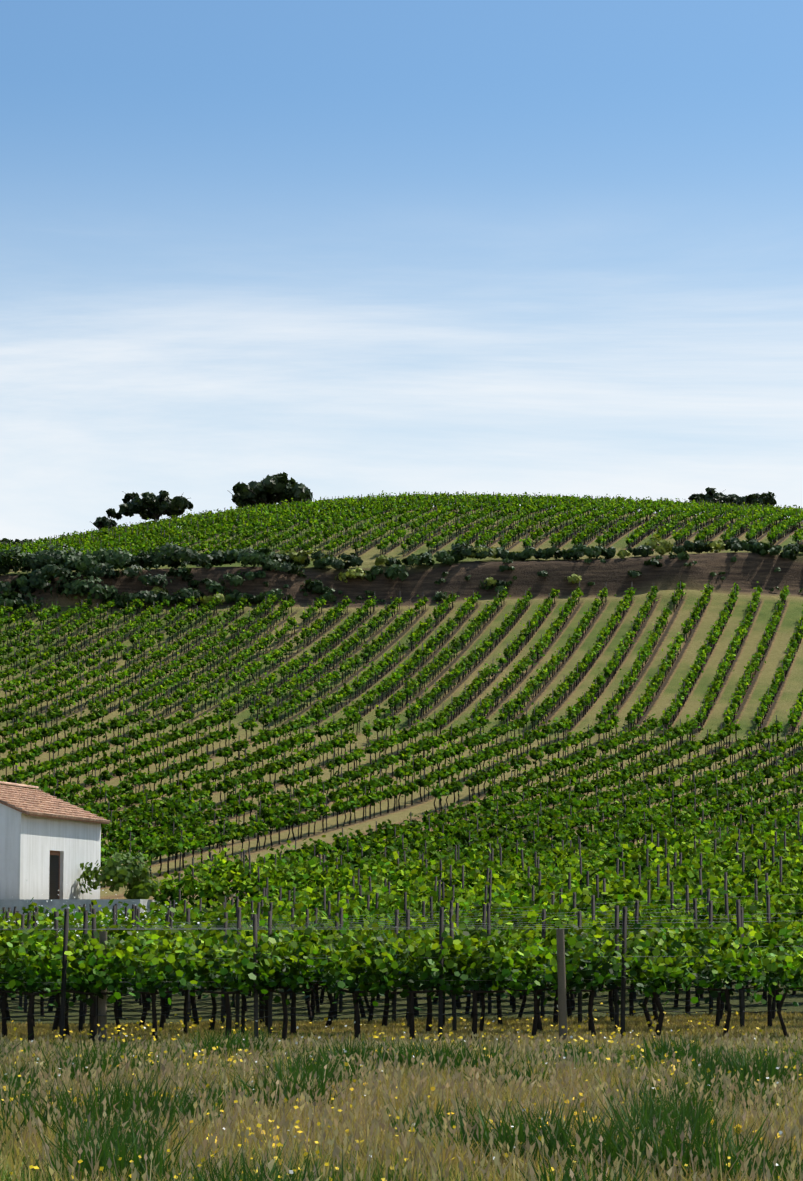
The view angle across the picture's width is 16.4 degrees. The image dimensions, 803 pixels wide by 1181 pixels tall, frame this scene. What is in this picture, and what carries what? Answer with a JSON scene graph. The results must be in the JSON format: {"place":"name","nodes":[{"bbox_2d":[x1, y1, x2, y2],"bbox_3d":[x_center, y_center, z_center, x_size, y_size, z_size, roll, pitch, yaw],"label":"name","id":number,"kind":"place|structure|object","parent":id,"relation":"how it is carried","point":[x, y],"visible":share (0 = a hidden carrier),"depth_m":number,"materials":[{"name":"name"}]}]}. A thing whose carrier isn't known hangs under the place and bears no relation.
{"place":"outdoors","nodes":[
{"label":"outdoors","id":0,"kind":"place"},
{"bbox_2d":[0,507,802,1180],"bbox_3d":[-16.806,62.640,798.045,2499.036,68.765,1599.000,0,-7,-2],"label":"terrain","id":1,"kind":"structure","parent":0,"point":[746,571],"depth_m":243.97,"materials":[{"name":"brown soil"}]},
{"bbox_2d":[0,781,169,916],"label":"farmhouse","id":2,"kind":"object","parent":1,"relation":"on","point":[49,843],"depth_m":116.39,"materials":[{"name":"white paint"}]},
{"bbox_2d":[76,852,161,898],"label":"bush","id":3,"kind":"object","parent":1,"relation":"on","point":[132,874],"visible":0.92,"depth_m":119.85,"materials":[{"name":"green plant"}]},
{"bbox_2d":[98,929,566,1042],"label":"wooden posts","id":4,"kind":"object","parent":1,"relation":"on","point":[562,1005],"visible":0.81,"depth_m":48.41,"materials":[{"name":"grey wood"}]},
{"bbox_2d":[0,472,776,546],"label":"ridge trees","id":5,"kind":"object","parent":1,"relation":"on","point":[268,489],"depth_m":352.96,"materials":[{"name":"green plant"}]},
{"bbox_2d":[0,703,802,830],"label":"vines","id":6,"kind":"object","parent":1,"relation":"on","point":[188,809],"visible":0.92,"depth_m":188.74,"materials":[{"name":"green plant"}]},
{"bbox_2d":[0,907,802,1012],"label":"vines","id":7,"kind":"object","parent":1,"relation":"on","point":[383,963],"visible":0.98,"depth_m":49.06,"materials":[{"name":"green plant"}]},
{"bbox_2d":[0,581,802,726],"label":"vines","id":8,"kind":"object","parent":1,"relation":"on","point":[476,682],"visible":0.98,"depth_m":240.94,"materials":[{"name":"green plant"}]},
{"bbox_2d":[0,821,802,932],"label":"vines","id":9,"kind":"object","parent":1,"relation":"on","point":[509,883],"visible":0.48,"depth_m":99.52,"materials":[{"name":"green plant"}]},
{"bbox_2d":[0,490,802,559],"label":"vines","id":10,"kind":"object","parent":1,"relation":"on","point":[419,503],"visible":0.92,"depth_m":304.94,"materials":[{"name":"green plant"}]},
{"bbox_2d":[0,534,802,611],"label":"bank shrubs","id":11,"kind":"object","parent":1,"relation":"on","point":[45,565],"visible":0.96,"depth_m":272.44,"materials":[{"name":"green plant"}]},
{"bbox_2d":[0,879,802,999],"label":"vines","id":12,"kind":"object","parent":1,"relation":"on","point":[780,925],"visible":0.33,"depth_m":67.74,"materials":[{"name":"green plant"}]},
{"bbox_2d":[0,880,802,1180],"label":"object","id":13,"kind":"object","parent":1,"relation":"on","point":[325,1119],"visible":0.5,"depth_m":28.59,"materials":[{"name":"plant"}]},
{"bbox_2d":[0,503,802,1042],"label":"vine trunks","id":14,"kind":"object","parent":1,"relation":"on","point":[656,1007],"visible":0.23,"depth_m":189.62,"materials":[{"name":"brown wood"}]},
{"bbox_2d":[2,491,802,1042],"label":"vineyard posts","id":15,"kind":"object","parent":1,"relation":"on","point":[620,1015],"visible":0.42,"depth_m":88.74,"materials":[{"name":"wood"}]},
{"bbox_2d":[0,894,802,1018],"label":"trellis wires","id":16,"kind":"object","parent":15,"relation":"attached to","point":[216,928],"visible":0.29,"depth_m":53.11,"materials":[{"name":"grey metal"}]},
{"bbox_2d":[100,789,802,875],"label":"vines","id":17,"kind":"object","parent":1,"relation":"on","point":[167,843],"visible":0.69,"depth_m":144.27,"materials":[{"name":"green plant"}]},
{"bbox_2d":[0,1010,802,1180],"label":"meadow grass","id":18,"kind":"structure","parent":0,"point":[126,1149],"depth_m":27.28,"materials":[{"name":"green plant"}]},
{"bbox_2d":[0,0,802,547],"label":"sky","id":19,"kind":"structure","parent":0,"point":[347,248],"materials":[{"name":"blue"}]}
]}

